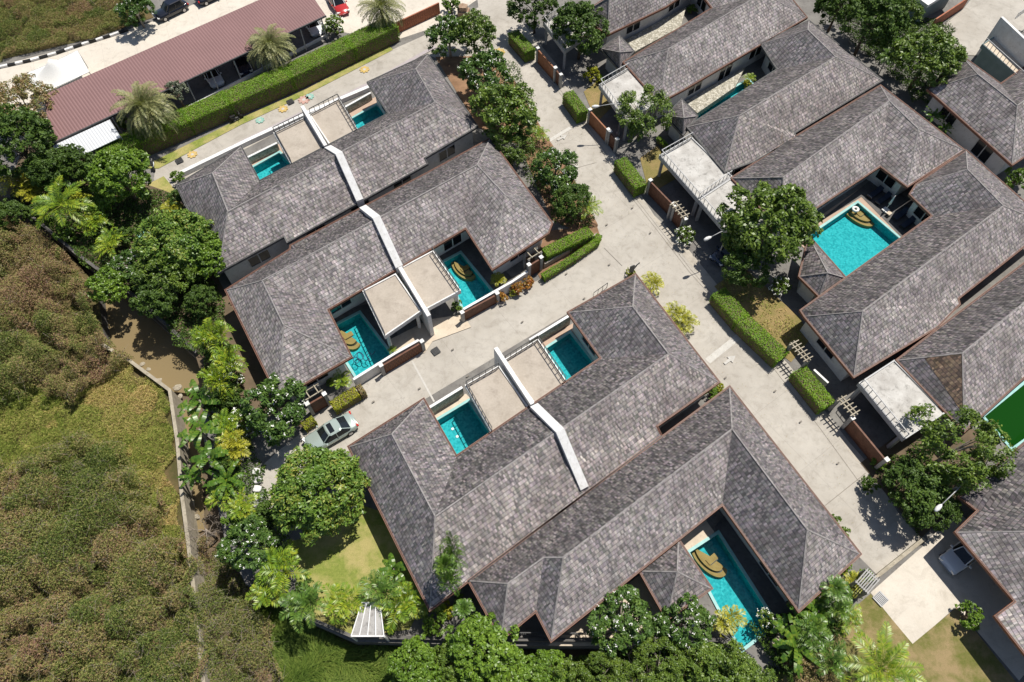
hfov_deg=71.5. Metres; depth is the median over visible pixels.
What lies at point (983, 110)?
villa
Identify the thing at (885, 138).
villa
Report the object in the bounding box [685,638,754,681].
broadleaf tree
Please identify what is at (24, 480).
scrub
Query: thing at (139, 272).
airy tree
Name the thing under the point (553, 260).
planter wall
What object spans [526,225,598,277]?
garden bed
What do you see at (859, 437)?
gate
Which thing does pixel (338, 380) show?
areca palm
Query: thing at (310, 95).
painted flower
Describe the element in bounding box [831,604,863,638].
areca palm
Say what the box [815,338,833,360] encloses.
window
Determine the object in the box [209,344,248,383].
areca palm
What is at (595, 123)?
gate
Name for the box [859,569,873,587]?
shrub
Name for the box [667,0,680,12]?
window
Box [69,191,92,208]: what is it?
shrub
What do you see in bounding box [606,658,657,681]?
airy tree
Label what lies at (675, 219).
gate
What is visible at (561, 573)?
villa
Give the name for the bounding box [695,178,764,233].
carport
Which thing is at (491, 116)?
broadleaf tree
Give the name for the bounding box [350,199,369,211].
window
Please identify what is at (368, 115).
swimming pool
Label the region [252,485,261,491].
sack
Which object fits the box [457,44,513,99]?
frangipani tree
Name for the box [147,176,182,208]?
lawn
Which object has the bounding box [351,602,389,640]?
glazed pergola
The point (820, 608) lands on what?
leaf plant
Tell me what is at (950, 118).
window
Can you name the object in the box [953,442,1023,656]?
villa
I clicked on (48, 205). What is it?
coconut palm
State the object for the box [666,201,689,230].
pergola
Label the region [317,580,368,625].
areca palm
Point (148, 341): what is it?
canal water
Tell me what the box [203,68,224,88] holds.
parked car
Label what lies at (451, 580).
cane palm
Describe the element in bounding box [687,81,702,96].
window
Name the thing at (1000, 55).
house
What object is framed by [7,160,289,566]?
ground cover
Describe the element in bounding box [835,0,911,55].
dark leaf tree
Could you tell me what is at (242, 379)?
flowering shrub
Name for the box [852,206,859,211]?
swim ring
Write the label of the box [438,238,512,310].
pool deck
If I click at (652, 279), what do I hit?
golden cane palm
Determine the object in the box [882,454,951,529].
dark leaf tree
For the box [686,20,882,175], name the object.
villa
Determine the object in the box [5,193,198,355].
boundary wall
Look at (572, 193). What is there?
dark leaf tree
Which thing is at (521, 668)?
bright leaf tree
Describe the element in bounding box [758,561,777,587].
window
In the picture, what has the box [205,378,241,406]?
areca palm
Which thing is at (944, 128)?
leaf plant
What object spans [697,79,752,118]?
swimming pool
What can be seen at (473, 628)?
bright leaf tree
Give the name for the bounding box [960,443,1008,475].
airy tree
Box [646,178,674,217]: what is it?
gate
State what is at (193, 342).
areca palm
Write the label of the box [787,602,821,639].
areca palm
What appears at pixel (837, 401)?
pergola
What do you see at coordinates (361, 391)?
rock
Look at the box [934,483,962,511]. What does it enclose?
street lamp
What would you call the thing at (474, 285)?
swimming pool
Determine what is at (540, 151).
ground cover
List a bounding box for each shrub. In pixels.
[22,201,53,222]
[52,220,80,242]
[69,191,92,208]
[105,226,133,247]
[114,116,130,129]
[166,189,183,206]
[169,170,184,181]
[197,390,230,420]
[200,337,235,367]
[209,448,242,477]
[217,361,245,386]
[217,379,244,407]
[220,502,247,528]
[223,407,255,437]
[243,509,267,535]
[255,500,274,527]
[293,573,323,604]
[321,14,344,34]
[326,378,333,385]
[383,618,397,635]
[421,605,446,636]
[436,600,454,619]
[441,0,459,13]
[451,299,462,310]
[453,593,472,612]
[495,291,507,301]
[509,281,524,294]
[522,275,533,289]
[582,66,600,82]
[626,267,635,276]
[674,226,695,245]
[686,4,698,13]
[705,387,717,399]
[716,383,723,392]
[743,79,751,87]
[756,607,778,632]
[768,276,791,295]
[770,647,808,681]
[819,614,843,641]
[831,514,841,523]
[841,526,850,535]
[841,564,854,576]
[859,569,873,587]
[860,475,881,494]
[870,458,886,469]
[955,599,984,631]
[1004,167,1023,189]
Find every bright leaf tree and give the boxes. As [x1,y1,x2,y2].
[83,194,115,220]
[84,147,151,204]
[84,265,129,304]
[189,230,225,278]
[386,634,443,681]
[444,611,520,681]
[488,648,537,681]
[525,649,569,681]
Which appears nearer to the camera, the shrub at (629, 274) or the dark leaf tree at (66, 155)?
the shrub at (629, 274)
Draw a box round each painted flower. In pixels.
[187,151,197,158]
[255,117,264,123]
[278,105,287,112]
[298,95,309,103]
[306,93,313,98]
[359,66,369,72]
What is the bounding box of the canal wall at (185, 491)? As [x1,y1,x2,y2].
[102,344,216,681]
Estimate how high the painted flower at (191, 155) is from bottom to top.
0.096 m
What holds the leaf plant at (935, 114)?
on the estate ground at (874, 426)
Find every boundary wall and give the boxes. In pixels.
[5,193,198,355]
[245,580,729,647]
[811,369,828,386]
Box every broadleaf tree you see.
[426,641,472,681]
[448,8,496,54]
[469,82,540,142]
[663,649,706,681]
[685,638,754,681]
[714,179,823,263]
[716,650,777,681]
[890,23,967,88]
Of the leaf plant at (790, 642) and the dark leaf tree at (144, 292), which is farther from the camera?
the dark leaf tree at (144, 292)
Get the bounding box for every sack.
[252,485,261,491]
[253,476,261,483]
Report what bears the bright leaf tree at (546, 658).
on the estate ground at (874, 426)
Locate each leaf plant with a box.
[177,463,204,489]
[202,459,246,499]
[773,612,828,678]
[796,594,843,630]
[924,106,946,122]
[937,120,953,133]
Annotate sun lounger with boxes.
[866,185,883,199]
[875,191,892,205]
[892,207,908,220]
[899,215,915,229]
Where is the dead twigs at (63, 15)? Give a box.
[2,0,137,44]
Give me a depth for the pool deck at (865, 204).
74.75 m
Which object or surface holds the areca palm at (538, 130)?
on the garden bed at (449, 65)
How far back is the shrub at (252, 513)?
57.29 m
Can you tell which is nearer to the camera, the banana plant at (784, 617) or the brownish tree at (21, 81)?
the banana plant at (784, 617)
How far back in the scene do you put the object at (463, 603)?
52.43 m
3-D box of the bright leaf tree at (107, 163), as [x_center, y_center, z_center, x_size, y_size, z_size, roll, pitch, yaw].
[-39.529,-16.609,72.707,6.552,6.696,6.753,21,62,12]
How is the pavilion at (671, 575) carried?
on the estate ground at (874, 426)
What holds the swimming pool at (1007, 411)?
in the estate ground at (874, 426)
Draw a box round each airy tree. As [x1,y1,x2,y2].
[130,250,201,310]
[492,129,535,166]
[543,655,591,681]
[579,649,630,681]
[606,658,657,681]
[614,83,676,142]
[632,634,691,681]
[884,0,925,32]
[903,403,1018,495]
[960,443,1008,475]
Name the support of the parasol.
on the pool deck at (900, 202)
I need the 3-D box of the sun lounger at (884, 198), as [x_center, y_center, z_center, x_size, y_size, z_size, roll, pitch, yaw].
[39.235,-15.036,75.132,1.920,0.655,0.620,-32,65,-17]
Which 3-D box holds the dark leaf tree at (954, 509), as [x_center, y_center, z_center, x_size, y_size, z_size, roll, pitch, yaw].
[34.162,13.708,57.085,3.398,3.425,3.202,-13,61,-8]
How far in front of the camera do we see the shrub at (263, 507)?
57.16 m
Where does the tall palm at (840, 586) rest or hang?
on the estate ground at (874, 426)
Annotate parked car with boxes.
[152,0,188,21]
[194,0,212,5]
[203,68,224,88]
[231,55,253,76]
[302,411,358,449]
[306,21,323,36]
[328,0,349,15]
[709,245,735,266]
[938,541,975,574]
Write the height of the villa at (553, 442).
6.500 m
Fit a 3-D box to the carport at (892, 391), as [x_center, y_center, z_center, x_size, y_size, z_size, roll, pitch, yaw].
[33.028,5.408,61.575,4.842,3.920,5.896,-27,63,-15]
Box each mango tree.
[131,207,213,278]
[266,443,372,546]
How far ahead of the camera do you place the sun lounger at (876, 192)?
75.52 m
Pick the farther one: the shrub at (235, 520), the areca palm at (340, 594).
the shrub at (235, 520)
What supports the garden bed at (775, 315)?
on the estate ground at (874, 426)
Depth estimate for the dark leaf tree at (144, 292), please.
65.01 m
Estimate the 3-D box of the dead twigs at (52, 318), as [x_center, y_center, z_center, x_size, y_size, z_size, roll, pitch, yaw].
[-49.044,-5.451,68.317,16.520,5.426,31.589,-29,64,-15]
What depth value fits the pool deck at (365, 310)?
68.25 m
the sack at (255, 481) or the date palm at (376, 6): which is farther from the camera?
the date palm at (376, 6)
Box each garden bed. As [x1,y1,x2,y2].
[436,56,597,227]
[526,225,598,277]
[584,82,610,118]
[640,146,675,188]
[715,269,807,361]
[861,423,1000,536]
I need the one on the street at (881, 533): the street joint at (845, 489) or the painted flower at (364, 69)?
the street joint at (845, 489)
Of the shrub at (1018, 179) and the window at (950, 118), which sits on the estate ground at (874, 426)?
the shrub at (1018, 179)
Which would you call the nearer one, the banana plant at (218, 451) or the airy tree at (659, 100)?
the banana plant at (218, 451)
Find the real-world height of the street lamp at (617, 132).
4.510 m
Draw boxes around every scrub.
[0,214,134,412]
[0,428,210,681]
[189,535,283,681]
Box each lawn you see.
[147,46,392,167]
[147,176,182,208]
[287,506,421,633]
[772,594,1015,681]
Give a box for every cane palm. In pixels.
[0,164,35,196]
[18,180,45,203]
[29,161,74,195]
[160,198,182,212]
[215,427,251,465]
[278,580,326,633]
[358,567,408,609]
[433,544,467,578]
[436,562,464,598]
[441,530,465,561]
[490,272,506,285]
[641,271,663,295]
[664,300,691,325]
[674,311,699,333]
[712,604,747,637]
[792,611,833,653]
[808,634,851,681]
[818,589,855,625]
[841,570,866,598]
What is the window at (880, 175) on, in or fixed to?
in the villa at (885, 138)
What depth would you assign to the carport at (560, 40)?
84.68 m
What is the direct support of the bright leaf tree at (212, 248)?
on the estate ground at (874, 426)
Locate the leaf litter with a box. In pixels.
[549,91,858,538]
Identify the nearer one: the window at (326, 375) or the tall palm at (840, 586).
the tall palm at (840, 586)
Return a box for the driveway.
[871,547,954,643]
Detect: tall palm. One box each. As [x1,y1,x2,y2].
[432,553,457,579]
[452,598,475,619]
[818,574,849,607]
[875,47,896,75]
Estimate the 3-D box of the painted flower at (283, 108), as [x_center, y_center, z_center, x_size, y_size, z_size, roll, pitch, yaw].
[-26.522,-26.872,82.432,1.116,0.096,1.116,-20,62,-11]
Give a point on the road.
(100, 55)
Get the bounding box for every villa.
[176,54,477,283]
[224,138,552,401]
[347,273,719,612]
[467,385,861,642]
[586,0,690,45]
[622,0,807,119]
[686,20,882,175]
[730,84,964,236]
[798,149,1023,380]
[895,262,1023,433]
[924,59,1023,174]
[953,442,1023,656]
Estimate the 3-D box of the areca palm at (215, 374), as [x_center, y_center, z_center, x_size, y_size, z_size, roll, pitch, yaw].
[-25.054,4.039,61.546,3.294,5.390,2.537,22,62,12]
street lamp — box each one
[592,103,622,135]
[704,230,723,250]
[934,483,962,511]
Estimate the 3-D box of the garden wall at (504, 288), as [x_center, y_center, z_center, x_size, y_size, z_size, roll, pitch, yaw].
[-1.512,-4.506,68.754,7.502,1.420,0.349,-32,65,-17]
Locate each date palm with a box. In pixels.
[109,80,179,140]
[245,23,296,71]
[355,0,406,28]
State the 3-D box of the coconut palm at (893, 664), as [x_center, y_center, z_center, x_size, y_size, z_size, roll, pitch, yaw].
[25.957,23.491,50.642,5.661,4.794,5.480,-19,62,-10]
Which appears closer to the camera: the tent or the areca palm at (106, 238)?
the areca palm at (106, 238)
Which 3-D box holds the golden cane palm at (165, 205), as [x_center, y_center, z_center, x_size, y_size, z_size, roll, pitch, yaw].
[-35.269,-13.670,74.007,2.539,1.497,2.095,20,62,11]
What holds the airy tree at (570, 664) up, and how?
on the estate ground at (874, 426)
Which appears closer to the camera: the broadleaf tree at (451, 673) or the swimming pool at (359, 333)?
the broadleaf tree at (451, 673)
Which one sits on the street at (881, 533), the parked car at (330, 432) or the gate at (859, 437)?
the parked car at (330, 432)
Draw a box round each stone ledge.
[626,7,685,54]
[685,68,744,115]
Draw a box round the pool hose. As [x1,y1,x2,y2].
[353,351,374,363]
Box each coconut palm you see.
[31,175,95,229]
[836,620,926,681]
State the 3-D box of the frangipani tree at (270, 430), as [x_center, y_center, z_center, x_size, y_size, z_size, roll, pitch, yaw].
[-19.774,5.932,60.233,5.842,5.765,6.193,39,67,20]
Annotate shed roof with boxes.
[53,120,121,181]
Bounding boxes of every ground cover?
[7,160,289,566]
[481,60,594,226]
[529,649,724,681]
[718,275,801,351]
[749,582,862,678]
[825,1,955,104]
[872,440,957,535]
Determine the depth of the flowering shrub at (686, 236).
71.70 m
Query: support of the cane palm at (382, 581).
on the lawn at (364, 545)
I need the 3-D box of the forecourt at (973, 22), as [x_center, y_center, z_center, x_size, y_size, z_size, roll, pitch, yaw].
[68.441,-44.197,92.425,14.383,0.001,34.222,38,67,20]
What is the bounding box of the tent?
[28,50,90,106]
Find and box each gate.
[304,391,330,415]
[378,338,425,375]
[459,290,499,322]
[526,255,543,275]
[536,46,557,82]
[553,66,562,88]
[587,107,610,143]
[606,130,619,152]
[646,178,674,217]
[669,204,687,229]
[841,416,889,469]
[933,0,967,23]
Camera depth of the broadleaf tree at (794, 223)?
65.47 m
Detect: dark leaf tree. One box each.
[0,102,57,177]
[0,198,32,229]
[23,148,70,189]
[51,143,95,183]
[129,277,177,318]
[181,284,217,316]
[506,0,558,33]
[549,0,609,59]
[550,181,592,221]
[720,240,774,288]
[813,0,869,31]
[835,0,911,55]
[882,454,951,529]
[916,491,963,532]
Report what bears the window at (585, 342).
in the villa at (553, 442)
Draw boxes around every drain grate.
[175,157,182,163]
[286,98,293,104]
[431,346,440,355]
[873,591,888,606]
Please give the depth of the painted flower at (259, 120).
81.43 m
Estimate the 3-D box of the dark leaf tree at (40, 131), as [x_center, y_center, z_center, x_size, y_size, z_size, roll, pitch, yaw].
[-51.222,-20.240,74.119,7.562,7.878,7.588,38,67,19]
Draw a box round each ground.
[0,0,152,58]
[0,0,1023,681]
[3,209,719,681]
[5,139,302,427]
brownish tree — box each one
[0,72,58,134]
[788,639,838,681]
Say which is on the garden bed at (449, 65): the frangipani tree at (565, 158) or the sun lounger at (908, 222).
the frangipani tree at (565, 158)
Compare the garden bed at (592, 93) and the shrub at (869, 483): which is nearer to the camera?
the shrub at (869, 483)
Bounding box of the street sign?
[629,262,639,272]
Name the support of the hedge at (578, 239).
on the garden bed at (554, 235)
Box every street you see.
[251,23,920,572]
[478,0,562,149]
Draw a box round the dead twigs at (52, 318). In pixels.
[0,226,126,408]
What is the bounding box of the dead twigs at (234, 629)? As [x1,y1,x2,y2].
[194,537,285,681]
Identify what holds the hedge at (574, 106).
on the street at (881, 533)
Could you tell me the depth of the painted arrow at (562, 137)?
80.08 m
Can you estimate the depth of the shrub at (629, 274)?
70.11 m
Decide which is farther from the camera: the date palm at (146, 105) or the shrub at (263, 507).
the date palm at (146, 105)
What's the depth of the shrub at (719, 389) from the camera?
63.62 m
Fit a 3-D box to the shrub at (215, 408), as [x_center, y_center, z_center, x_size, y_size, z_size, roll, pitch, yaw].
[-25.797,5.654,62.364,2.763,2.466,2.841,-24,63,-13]
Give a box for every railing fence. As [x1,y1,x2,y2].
[518,632,635,634]
[719,633,754,658]
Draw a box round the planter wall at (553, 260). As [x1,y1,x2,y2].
[544,233,595,267]
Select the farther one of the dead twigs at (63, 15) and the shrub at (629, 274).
the dead twigs at (63, 15)
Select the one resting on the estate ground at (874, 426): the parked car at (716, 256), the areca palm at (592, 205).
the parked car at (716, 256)
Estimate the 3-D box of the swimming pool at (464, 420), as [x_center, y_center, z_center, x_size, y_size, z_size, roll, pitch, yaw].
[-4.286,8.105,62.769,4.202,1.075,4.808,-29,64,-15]
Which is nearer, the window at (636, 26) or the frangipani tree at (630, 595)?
the frangipani tree at (630, 595)
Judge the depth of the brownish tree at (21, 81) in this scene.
76.68 m
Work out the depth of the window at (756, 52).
85.12 m
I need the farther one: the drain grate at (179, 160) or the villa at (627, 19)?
the villa at (627, 19)
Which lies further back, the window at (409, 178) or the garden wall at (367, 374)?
the window at (409, 178)
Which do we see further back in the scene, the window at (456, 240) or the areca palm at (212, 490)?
the window at (456, 240)
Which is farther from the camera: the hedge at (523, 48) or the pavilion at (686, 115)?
the hedge at (523, 48)
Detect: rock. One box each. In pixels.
[173,384,181,390]
[356,383,367,398]
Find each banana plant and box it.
[177,379,220,416]
[177,409,221,449]
[188,440,228,474]
[377,553,407,580]
[770,613,791,634]
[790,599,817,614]
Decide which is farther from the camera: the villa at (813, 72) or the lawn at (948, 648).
the villa at (813, 72)
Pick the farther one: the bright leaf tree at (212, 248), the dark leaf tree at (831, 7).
the dark leaf tree at (831, 7)
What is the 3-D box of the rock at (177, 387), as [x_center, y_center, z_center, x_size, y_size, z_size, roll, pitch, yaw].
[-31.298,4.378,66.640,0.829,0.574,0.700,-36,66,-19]
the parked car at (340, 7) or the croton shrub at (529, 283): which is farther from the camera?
the parked car at (340, 7)
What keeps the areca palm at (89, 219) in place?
on the estate ground at (874, 426)
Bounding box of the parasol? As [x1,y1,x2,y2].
[881,195,895,212]
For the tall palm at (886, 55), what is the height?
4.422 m
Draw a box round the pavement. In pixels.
[532,54,863,462]
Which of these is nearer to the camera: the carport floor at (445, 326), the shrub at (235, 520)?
the shrub at (235, 520)
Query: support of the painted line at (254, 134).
on the lane
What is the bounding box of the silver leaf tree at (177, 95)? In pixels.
[163,80,188,107]
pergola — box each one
[304,383,323,402]
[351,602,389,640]
[523,246,541,268]
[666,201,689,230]
[786,339,812,367]
[827,395,859,416]
[848,568,879,599]
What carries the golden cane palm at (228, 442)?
on the estate ground at (874, 426)
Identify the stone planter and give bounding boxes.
[457,3,469,16]
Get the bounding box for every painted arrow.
[557,135,566,140]
[724,356,734,364]
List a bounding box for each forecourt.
[922,516,1023,679]
[943,0,1023,55]
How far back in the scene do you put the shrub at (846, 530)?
57.49 m
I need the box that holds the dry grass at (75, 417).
[0,361,187,563]
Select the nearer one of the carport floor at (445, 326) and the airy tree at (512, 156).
the carport floor at (445, 326)
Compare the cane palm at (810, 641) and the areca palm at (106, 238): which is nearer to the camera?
the cane palm at (810, 641)
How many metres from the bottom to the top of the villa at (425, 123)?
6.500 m
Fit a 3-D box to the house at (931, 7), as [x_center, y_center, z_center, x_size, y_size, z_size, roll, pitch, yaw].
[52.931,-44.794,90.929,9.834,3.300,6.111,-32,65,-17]
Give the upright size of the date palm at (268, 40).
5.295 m
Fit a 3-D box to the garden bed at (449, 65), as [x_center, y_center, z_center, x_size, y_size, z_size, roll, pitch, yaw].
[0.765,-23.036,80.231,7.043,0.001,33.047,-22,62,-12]
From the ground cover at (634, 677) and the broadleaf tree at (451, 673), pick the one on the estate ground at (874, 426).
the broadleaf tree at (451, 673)
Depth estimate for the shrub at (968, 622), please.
53.68 m
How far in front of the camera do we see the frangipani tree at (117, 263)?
67.66 m
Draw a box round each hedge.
[95,18,399,160]
[300,415,317,432]
[329,386,361,414]
[507,29,535,62]
[541,226,593,261]
[541,233,601,281]
[562,90,587,123]
[613,157,647,197]
[656,136,670,150]
[709,288,789,367]
[788,365,834,414]
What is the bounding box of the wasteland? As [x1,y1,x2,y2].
[0,219,200,681]
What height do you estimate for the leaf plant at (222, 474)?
2.809 m
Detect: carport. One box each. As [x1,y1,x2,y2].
[543,4,591,69]
[598,63,654,140]
[657,132,732,215]
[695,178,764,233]
[848,360,944,448]
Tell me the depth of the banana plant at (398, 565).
54.21 m
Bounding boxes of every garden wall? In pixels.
[181,85,370,176]
[353,339,419,385]
[463,270,527,310]
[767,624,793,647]
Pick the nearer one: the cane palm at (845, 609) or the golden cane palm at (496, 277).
the cane palm at (845, 609)
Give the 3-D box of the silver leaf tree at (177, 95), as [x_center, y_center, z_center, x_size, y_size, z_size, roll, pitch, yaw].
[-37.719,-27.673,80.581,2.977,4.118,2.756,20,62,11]
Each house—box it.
[900,0,948,21]
[973,9,1023,81]
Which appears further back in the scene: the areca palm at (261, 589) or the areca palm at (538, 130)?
the areca palm at (538, 130)
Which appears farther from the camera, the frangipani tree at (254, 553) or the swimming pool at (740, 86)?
the swimming pool at (740, 86)
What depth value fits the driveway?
55.45 m
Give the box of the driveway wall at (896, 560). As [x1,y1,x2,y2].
[874,537,925,576]
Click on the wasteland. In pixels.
(100, 313)
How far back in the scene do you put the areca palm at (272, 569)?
54.03 m
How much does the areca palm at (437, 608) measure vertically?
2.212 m
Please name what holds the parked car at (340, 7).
on the road
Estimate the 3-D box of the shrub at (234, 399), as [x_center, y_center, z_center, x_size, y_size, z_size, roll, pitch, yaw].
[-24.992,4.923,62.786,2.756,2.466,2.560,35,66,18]
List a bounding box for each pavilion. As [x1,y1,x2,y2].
[600,35,634,75]
[639,540,712,618]
[664,99,697,143]
[797,239,845,302]
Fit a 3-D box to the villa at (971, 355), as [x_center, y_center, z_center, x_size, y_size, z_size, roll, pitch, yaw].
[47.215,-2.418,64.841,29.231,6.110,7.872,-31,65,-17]
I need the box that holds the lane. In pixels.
[154,0,516,187]
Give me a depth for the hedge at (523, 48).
86.26 m
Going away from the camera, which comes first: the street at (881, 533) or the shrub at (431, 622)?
the shrub at (431, 622)
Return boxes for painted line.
[168,112,301,180]
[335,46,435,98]
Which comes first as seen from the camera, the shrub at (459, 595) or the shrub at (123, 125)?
the shrub at (459, 595)
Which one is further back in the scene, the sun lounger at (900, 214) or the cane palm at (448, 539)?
the sun lounger at (900, 214)
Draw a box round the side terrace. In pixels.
[548,575,659,645]
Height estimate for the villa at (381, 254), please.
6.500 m
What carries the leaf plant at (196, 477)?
on the estate ground at (874, 426)
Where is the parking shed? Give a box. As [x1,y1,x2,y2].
[44,0,326,143]
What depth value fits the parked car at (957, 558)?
55.99 m
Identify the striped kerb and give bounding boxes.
[0,28,127,68]
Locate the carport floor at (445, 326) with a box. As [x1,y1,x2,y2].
[391,315,470,353]
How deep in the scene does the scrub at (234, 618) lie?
54.66 m
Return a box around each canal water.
[71,256,203,394]
[184,410,204,531]
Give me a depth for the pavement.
71.27 m
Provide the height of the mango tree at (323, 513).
6.939 m
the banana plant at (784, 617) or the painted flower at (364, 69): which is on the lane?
the painted flower at (364, 69)
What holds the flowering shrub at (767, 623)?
on the estate ground at (874, 426)
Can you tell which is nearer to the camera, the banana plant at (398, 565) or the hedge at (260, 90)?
the banana plant at (398, 565)
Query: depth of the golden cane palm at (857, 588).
54.88 m
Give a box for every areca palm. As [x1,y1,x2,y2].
[73,209,113,236]
[93,227,128,261]
[189,324,223,350]
[192,317,233,356]
[196,363,236,398]
[204,477,237,511]
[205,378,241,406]
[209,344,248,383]
[209,407,240,444]
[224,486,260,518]
[245,570,289,610]
[252,539,310,597]
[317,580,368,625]
[329,369,352,388]
[376,581,427,633]
[387,345,396,353]
[406,581,444,618]
[531,125,549,141]
[576,195,603,218]
[742,73,755,80]
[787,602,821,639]
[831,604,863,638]
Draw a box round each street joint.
[411,361,434,401]
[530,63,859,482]
[532,62,710,291]
[825,473,865,505]
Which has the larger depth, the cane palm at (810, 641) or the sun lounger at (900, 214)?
the sun lounger at (900, 214)
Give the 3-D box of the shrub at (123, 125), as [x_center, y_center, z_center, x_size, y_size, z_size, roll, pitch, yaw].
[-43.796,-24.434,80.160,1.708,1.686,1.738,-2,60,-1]
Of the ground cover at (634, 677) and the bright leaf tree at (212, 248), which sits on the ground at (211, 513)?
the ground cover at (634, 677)
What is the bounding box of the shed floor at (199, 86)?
[56,20,327,143]
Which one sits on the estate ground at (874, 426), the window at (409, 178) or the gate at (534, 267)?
the gate at (534, 267)
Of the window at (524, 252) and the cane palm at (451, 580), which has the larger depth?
the window at (524, 252)
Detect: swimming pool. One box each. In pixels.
[253,151,289,178]
[336,310,391,376]
[352,103,383,128]
[436,399,489,453]
[441,251,493,308]
[545,330,593,379]
[688,530,774,651]
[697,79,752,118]
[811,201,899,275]
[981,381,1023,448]
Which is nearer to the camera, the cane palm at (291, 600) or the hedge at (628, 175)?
the cane palm at (291, 600)
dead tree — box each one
[180,511,220,550]
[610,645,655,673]
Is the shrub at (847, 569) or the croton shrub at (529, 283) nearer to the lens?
the shrub at (847, 569)
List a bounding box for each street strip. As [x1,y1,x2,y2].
[550,127,570,141]
[706,335,740,362]
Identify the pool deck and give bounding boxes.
[252,144,284,165]
[334,304,397,376]
[348,97,376,116]
[434,394,476,417]
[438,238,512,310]
[541,324,578,346]
[681,520,713,549]
[715,516,806,644]
[800,191,900,246]
[819,181,915,235]
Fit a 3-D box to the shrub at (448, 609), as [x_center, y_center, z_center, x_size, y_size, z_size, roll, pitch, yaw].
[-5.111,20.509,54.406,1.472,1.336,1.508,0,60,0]
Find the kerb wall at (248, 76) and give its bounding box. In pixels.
[190,33,328,104]
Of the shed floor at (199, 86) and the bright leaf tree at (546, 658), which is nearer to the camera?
the bright leaf tree at (546, 658)
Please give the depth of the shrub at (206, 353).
64.50 m
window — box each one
[247,248,271,267]
[305,224,325,235]
[306,373,329,387]
[330,299,352,314]
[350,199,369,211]
[393,176,411,188]
[438,143,455,162]
[443,233,461,251]
[509,249,527,262]
[581,336,595,356]
[625,21,640,34]
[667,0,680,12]
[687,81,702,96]
[696,0,706,11]
[716,63,733,82]
[730,168,741,175]
[747,47,761,60]
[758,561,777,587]
[767,61,774,71]
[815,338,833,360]
[874,169,895,188]
[912,205,928,221]
[939,106,956,127]
[969,139,993,164]
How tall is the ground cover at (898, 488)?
0.855 m
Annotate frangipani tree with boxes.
[107,248,147,284]
[112,0,156,27]
[214,514,280,570]
[238,372,306,446]
[424,14,469,57]
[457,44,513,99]
[530,146,578,194]
[586,584,655,657]
[651,592,716,649]
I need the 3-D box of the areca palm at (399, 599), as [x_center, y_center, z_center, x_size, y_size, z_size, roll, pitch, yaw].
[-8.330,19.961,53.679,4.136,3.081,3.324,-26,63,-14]
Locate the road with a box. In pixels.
[0,0,475,139]
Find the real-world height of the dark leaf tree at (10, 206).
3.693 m
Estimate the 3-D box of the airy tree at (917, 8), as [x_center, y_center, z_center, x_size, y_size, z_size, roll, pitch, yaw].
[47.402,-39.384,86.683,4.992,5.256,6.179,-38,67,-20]
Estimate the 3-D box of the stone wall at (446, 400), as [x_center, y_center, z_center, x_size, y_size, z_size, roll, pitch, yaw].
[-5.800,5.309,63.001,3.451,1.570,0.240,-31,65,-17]
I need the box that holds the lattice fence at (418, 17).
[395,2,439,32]
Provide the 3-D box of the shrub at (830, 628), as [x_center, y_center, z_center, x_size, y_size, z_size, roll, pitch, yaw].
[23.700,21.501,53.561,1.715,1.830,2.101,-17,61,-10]
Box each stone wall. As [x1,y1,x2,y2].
[248,142,279,163]
[345,92,371,112]
[429,386,463,413]
[529,315,570,343]

